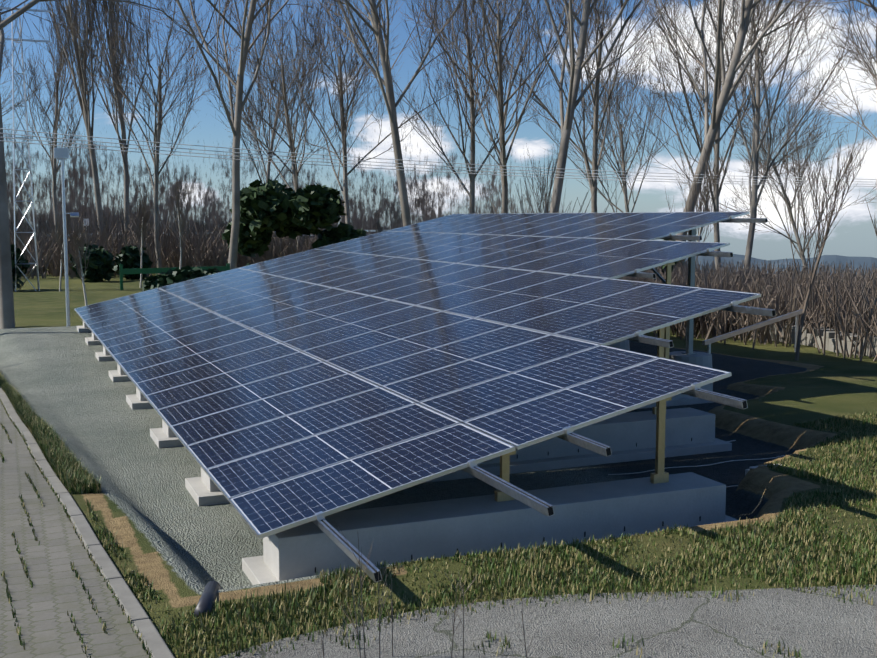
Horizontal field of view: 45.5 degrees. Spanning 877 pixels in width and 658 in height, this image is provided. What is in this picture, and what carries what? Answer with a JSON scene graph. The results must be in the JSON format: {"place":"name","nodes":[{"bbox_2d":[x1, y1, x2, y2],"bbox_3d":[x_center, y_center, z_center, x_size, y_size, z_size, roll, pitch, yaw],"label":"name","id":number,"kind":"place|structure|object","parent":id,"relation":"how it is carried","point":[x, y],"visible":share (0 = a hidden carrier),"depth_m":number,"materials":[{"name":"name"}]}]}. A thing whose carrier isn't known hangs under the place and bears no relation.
{"place":"outdoors","nodes":[
{"label":"outdoors","id":0,"kind":"place"},
{"bbox_2d":[8,189,487,248],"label":"scrub backdrop","id":1,"kind":"structure","parent":0,"point":[396,217],"depth_m":112.60,"materials":[{"name":"brown plant"}]},
{"bbox_2d":[4,102,534,237],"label":"wood","id":2,"kind":"object","parent":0,"point":[72,195],"depth_m":202.19,"materials":[{"name":"brown plant"}]},
{"bbox_2d":[0,269,876,657],"bbox_3d":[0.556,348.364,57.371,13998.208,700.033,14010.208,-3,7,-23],"label":"ground","id":3,"kind":"structure","parent":0,"point":[182,549],"depth_m":12.38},
{"bbox_2d":[0,7,50,290],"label":"lattice tower","id":4,"kind":"structure","parent":3,"relation":"on","point":[25,110],"depth_m":56.46,"materials":[{"name":"grey metal"}]},
{"bbox_2d":[0,128,876,186],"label":"power line","id":5,"kind":"object","parent":4,"relation":"attached to","point":[386,162],"visible":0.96,"depth_m":38.03,"materials":[{"name":"silver metal"}]},
{"bbox_2d":[0,0,61,124],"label":"tree","id":6,"kind":"object","parent":3,"relation":"on","point":[8,102],"visible":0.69,"depth_m":73.56,"materials":[{"name":"grey plant"}]},
{"bbox_2d":[3,1,100,236],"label":"tree","id":7,"kind":"object","parent":3,"relation":"on","point":[53,160],"visible":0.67,"depth_m":115.50,"materials":[{"name":"grey plant"}]},
{"bbox_2d":[50,201,73,290],"bbox_3d":[-20.245,-4.589,56.215,1.229,5.127,1.664,4,7,32],"label":"lawn tree","id":8,"kind":"object","parent":3,"relation":"on","point":[59,234],"visible":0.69,"depth_m":56.15,"materials":[{"name":"brown plant"}]},
{"bbox_2d":[54,147,78,325],"bbox_3d":[-10.868,-2.563,30.718,0.620,5.440,0.320,-3,7,-23],"label":"floodlight pole","id":9,"kind":"object","parent":3,"relation":"on","point":[62,154],"visible":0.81,"depth_m":30.60,"materials":[{"name":"grey metal"}]},
{"bbox_2d":[0,402,148,657],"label":"path pavers","id":10,"kind":"object","parent":3,"relation":"on","point":[49,599],"visible":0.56,"depth_m":7.66,"materials":[{"name":"grey concrete"}]},
{"bbox_2d":[40,0,114,239],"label":"tree","id":11,"kind":"object","parent":3,"relation":"on","point":[84,102],"visible":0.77,"depth_m":97.11,"materials":[{"name":"grey plant"}]},
{"bbox_2d":[66,217,90,305],"bbox_3d":[-13.741,-2.539,39.545,1.164,3.967,0.895,-8,10,-53],"label":"lawn tree","id":12,"kind":"object","parent":3,"relation":"on","point":[77,254],"visible":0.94,"depth_m":39.58,"materials":[{"name":"brown plant"}]},
{"bbox_2d":[84,219,88,227],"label":"road sign","id":13,"kind":"object","parent":3,"relation":"on","point":[85,220],"depth_m":130.24,"materials":[{"name":"grey metal"}]},
{"bbox_2d":[0,387,173,657],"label":"path kerb","id":14,"kind":"structure","parent":3,"relation":"on","point":[156,645],"depth_m":8.29,"materials":[{"name":"concrete"}]},
{"bbox_2d":[56,0,159,234],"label":"tree","id":15,"kind":"object","parent":3,"relation":"on","point":[125,167],"visible":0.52,"depth_m":100.58,"materials":[{"name":"grey plant"}]},
{"bbox_2d":[0,0,227,328],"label":"tree","id":16,"kind":"object","parent":3,"relation":"on","point":[7,317],"visible":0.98,"depth_m":33.15,"materials":[{"name":"grey plant"}]},
{"bbox_2d":[10,244,251,291],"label":"bushes","id":17,"kind":"object","parent":3,"relation":"on","point":[100,263],"visible":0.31,"depth_m":67.39,"materials":[{"name":"green plant"}]},
{"bbox_2d":[50,0,231,274],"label":"tree","id":18,"kind":"object","parent":3,"relation":"on","point":[156,132],"visible":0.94,"depth_m":75.88,"materials":[{"name":"grey plant"}]},
{"bbox_2d":[129,180,155,287],"bbox_3d":[-16.756,-5.504,59.408,2.256,6.358,1.229,6,9,44],"label":"lawn tree","id":19,"kind":"object","parent":3,"relation":"on","point":[143,215],"visible":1,"depth_m":59.08,"materials":[{"name":"brown plant"}]},
{"bbox_2d":[119,263,229,289],"bbox_3d":[-14.593,-2.928,58.213,6.267,1.494,0.184,-4,7,-32],"label":"green barrier","id":20,"kind":"object","parent":3,"relation":"on","point":[122,271],"visible":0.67,"depth_m":57.31,"materials":[{"name":"green metal"}]},
{"bbox_2d":[160,165,193,268],"bbox_3d":[-14.312,-5.602,57.811,1.881,6.830,2.093,-3,7,-23],"label":"lawn tree","id":21,"kind":"object","parent":3,"relation":"on","point":[180,213],"visible":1,"depth_m":57.53,"materials":[{"name":"brown plant"}]},
{"bbox_2d":[194,581,220,616],"bbox_3d":[-1.608,1.892,7.292,0.110,0.193,0.741,-1,6,-7],"label":"drain pipe","id":22,"kind":"object","parent":3,"relation":"on","point":[207,597],"visible":0.77,"depth_m":7.16,"materials":[{"name":"grey metal"}]},
{"bbox_2d":[128,0,348,269],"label":"tree","id":23,"kind":"object","parent":3,"relation":"on","point":[234,122],"visible":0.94,"depth_m":61.76,"materials":[{"name":"grey plant"}]},
{"bbox_2d":[190,3,334,183],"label":"tree","id":24,"kind":"object","parent":3,"relation":"on","point":[273,133],"visible":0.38,"depth_m":116.95,"materials":[{"name":"grey plant"}]},
{"bbox_2d":[206,0,378,246],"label":"tree","id":25,"kind":"object","parent":3,"relation":"on","point":[291,146],"visible":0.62,"depth_m":86.53,"materials":[{"name":"grey plant"}]},
{"bbox_2d":[264,0,467,224],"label":"tree","id":26,"kind":"object","parent":3,"relation":"on","point":[340,83],"visible":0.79,"depth_m":83.55,"materials":[{"name":"grey plant"}]},
{"bbox_2d":[304,0,466,226],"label":"tree","id":27,"kind":"object","parent":3,"relation":"on","point":[386,82],"visible":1,"depth_m":56.97,"materials":[{"name":"grey plant"}]},
{"bbox_2d":[77,321,736,584],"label":"concrete foundations","id":28,"kind":"object","parent":3,"relation":"on","point":[438,529],"visible":0.33,"depth_m":9.60,"materials":[{"name":"concrete"}]},
{"bbox_2d":[74,212,775,582],"bbox_3d":[-0.245,-0.784,19.684,11.189,2.843,23.536,-3,7,-23],"label":"solar array","id":29,"kind":"object","parent":28,"relation":"on","point":[316,386],"visible":1,"depth_m":13.59,"materials":[{"name":"blue glass"}]},
{"bbox_2d":[9,179,876,360],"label":"scrub twigs","id":30,"kind":"object","parent":3,"relation":"on","point":[845,303],"visible":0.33,"depth_m":32.09,"materials":[{"name":"brown plant"}]},
{"bbox_2d":[222,179,687,274],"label":"evergreen clumps","id":31,"kind":"object","parent":3,"relation":"on","point":[268,208],"visible":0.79,"depth_m":63.66,"materials":[{"name":"green plant"}]},
{"bbox_2d":[372,0,557,213],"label":"tree","id":32,"kind":"object","parent":3,"relation":"on","point":[472,177],"visible":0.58,"depth_m":83.62,"materials":[{"name":"grey plant"}]},
{"bbox_2d":[408,0,597,213],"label":"tree","id":33,"kind":"object","parent":3,"relation":"on","point":[502,112],"visible":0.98,"depth_m":71.17,"materials":[{"name":"grey plant"}]},
{"bbox_2d":[519,132,565,212],"bbox_3d":[3.772,-3.835,38.173,1.781,6.780,2.754,2,6,19],"label":"young tree","id":34,"kind":"object","parent":3,"relation":"on","point":[545,202],"visible":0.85,"depth_m":37.74,"materials":[{"name":"brown plant"}]},
{"bbox_2d":[455,0,671,212],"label":"tree","id":35,"kind":"object","parent":3,"relation":"on","point":[595,161],"visible":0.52,"depth_m":77.37,"materials":[{"name":"grey plant"}]},
{"bbox_2d":[504,0,684,212],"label":"tree","id":36,"kind":"object","parent":3,"relation":"on","point":[574,69],"visible":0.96,"depth_m":53.30,"materials":[{"name":"grey plant"}]},
{"bbox_2d":[524,30,679,212],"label":"tree","id":37,"kind":"object","parent":3,"relation":"on","point":[623,163],"visible":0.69,"depth_m":98.53,"materials":[{"name":"grey plant"}]},
{"bbox_2d":[608,440,785,486],"bbox_3d":[3.031,1.614,13.107,2.603,0.010,2.929,-3,7,-23],"label":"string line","id":38,"kind":"object","parent":3,"relation":"on","point":[702,465],"visible":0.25,"depth_m":12.68,"materials":[{"name":"beige fabric"}]},
{"bbox_2d":[665,124,734,342],"bbox_3d":[6.629,-2.361,26.479,1.642,5.574,1.733,-3,7,-23],"label":"young tree","id":39,"kind":"object","parent":3,"relation":"on","point":[706,186],"visible":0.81,"depth_m":26.34,"materials":[{"name":"brown plant"}]},
{"bbox_2d":[612,0,824,268],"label":"tree","id":40,"kind":"object","parent":3,"relation":"on","point":[718,138],"visible":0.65,"depth_m":66.91,"materials":[{"name":"grey plant"}]},
{"bbox_2d":[641,0,829,278],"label":"tree","id":41,"kind":"object","parent":3,"relation":"on","point":[736,63],"visible":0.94,"depth_m":49.12,"materials":[{"name":"grey plant"}]},
{"bbox_2d":[702,309,802,353],"bbox_3d":[6.977,0.186,23.028,4.059,0.995,0.068,-6,8,-42],"label":"spare rail","id":42,"kind":"object","parent":3,"relation":"on","point":[707,342],"visible":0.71,"depth_m":22.99,"materials":[{"name":"grey metal"}]},
{"bbox_2d":[650,0,866,271],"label":"tree","id":43,"kind":"object","parent":3,"relation":"on","point":[756,105],"visible":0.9,"depth_m":57.10,"materials":[{"name":"grey plant"}]},
{"bbox_2d":[745,464,781,474],"bbox_3d":[3.635,1.639,11.264,0.460,0.270,0.460,-3,7,-23],"label":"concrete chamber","id":44,"kind":"object","parent":3,"relation":"on","point":[747,470],"visible":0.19,"depth_m":11.36,"materials":[{"name":"grey concrete"}]},
{"bbox_2d":[671,66,876,272],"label":"tree","id":45,"kind":"object","parent":3,"relation":"on","point":[798,173],"visible":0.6,"depth_m":89.14,"materials":[{"name":"grey plant"}]},
{"bbox_2d":[714,319,876,356],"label":"wall","id":46,"kind":"structure","parent":3,"relation":"on","point":[807,338],"depth_m":24.80,"materials":[{"name":"grey concrete"}]},
{"bbox_2d":[745,0,876,140],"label":"tree","id":47,"kind":"object","parent":3,"relation":"on","point":[856,52],"visible":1,"depth_m":39.48,"materials":[{"name":"grey plant"}]},
{"bbox_2d":[782,133,867,360],"bbox_3d":[7.854,-1.726,21.862,1.715,4.893,1.195,6,8,43],"label":"young tree","id":48,"kind":"object","parent":3,"relation":"on","point":[823,237],"visible":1,"depth_m":21.70,"materials":[{"name":"brown plant"}]},
{"bbox_2d":[818,0,876,102],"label":"tree","id":49,"kind":"object","parent":3,"relation":"on","point":[854,39],"visible":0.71,"depth_m":55.00,"materials":[{"name":"brown plant"}]},
{"bbox_2d":[865,198,876,235],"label":"young tree","id":50,"kind":"object","parent":3,"relation":"on","point":[875,222],"visible":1,"depth_m":11.65,"materials":[{"name":"brown plant"}]},
{"bbox_2d":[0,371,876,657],"bbox_3d":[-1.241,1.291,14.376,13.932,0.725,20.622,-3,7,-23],"label":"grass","id":51,"kind":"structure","parent":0,"point":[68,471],"depth_m":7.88,"materials":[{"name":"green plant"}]},
{"bbox_2d":[0,0,876,259],"label":"sky","id":52,"kind":"structure","parent":0,"point":[854,235],"materials":[{"name":"blue"}]},
{"bbox_2d":[219,584,876,657],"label":"old asphalt","id":53,"kind":"structure","parent":0,"point":[814,625],"depth_m":6.61,"materials":[{"name":"grey asphalt"}]},
{"bbox_2d":[316,525,532,657],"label":"dry weeds","id":54,"kind":"object","parent":53,"relation":"on","point":[361,584],"visible":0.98,"depth_m":5.89,"materials":[{"name":"brown plant"}]},
{"bbox_2d":[685,250,876,277],"bbox_3d":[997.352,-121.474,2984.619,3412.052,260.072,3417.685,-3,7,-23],"label":"hills","id":55,"kind":"structure","parent":0,"point":[827,259],"depth_m":2872.99,"materials":[{"name":"plant"}]},
{"label":"road","id":56,"kind":"structure","parent":0,"visible":0},
{"bbox_2d":[33,230,384,236],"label":"guard rail","id":57,"kind":"object","parent":56,"relation":"on","point":[211,232],"depth_m":157.45,"materials":[{"name":"grey metal"}]}
]}

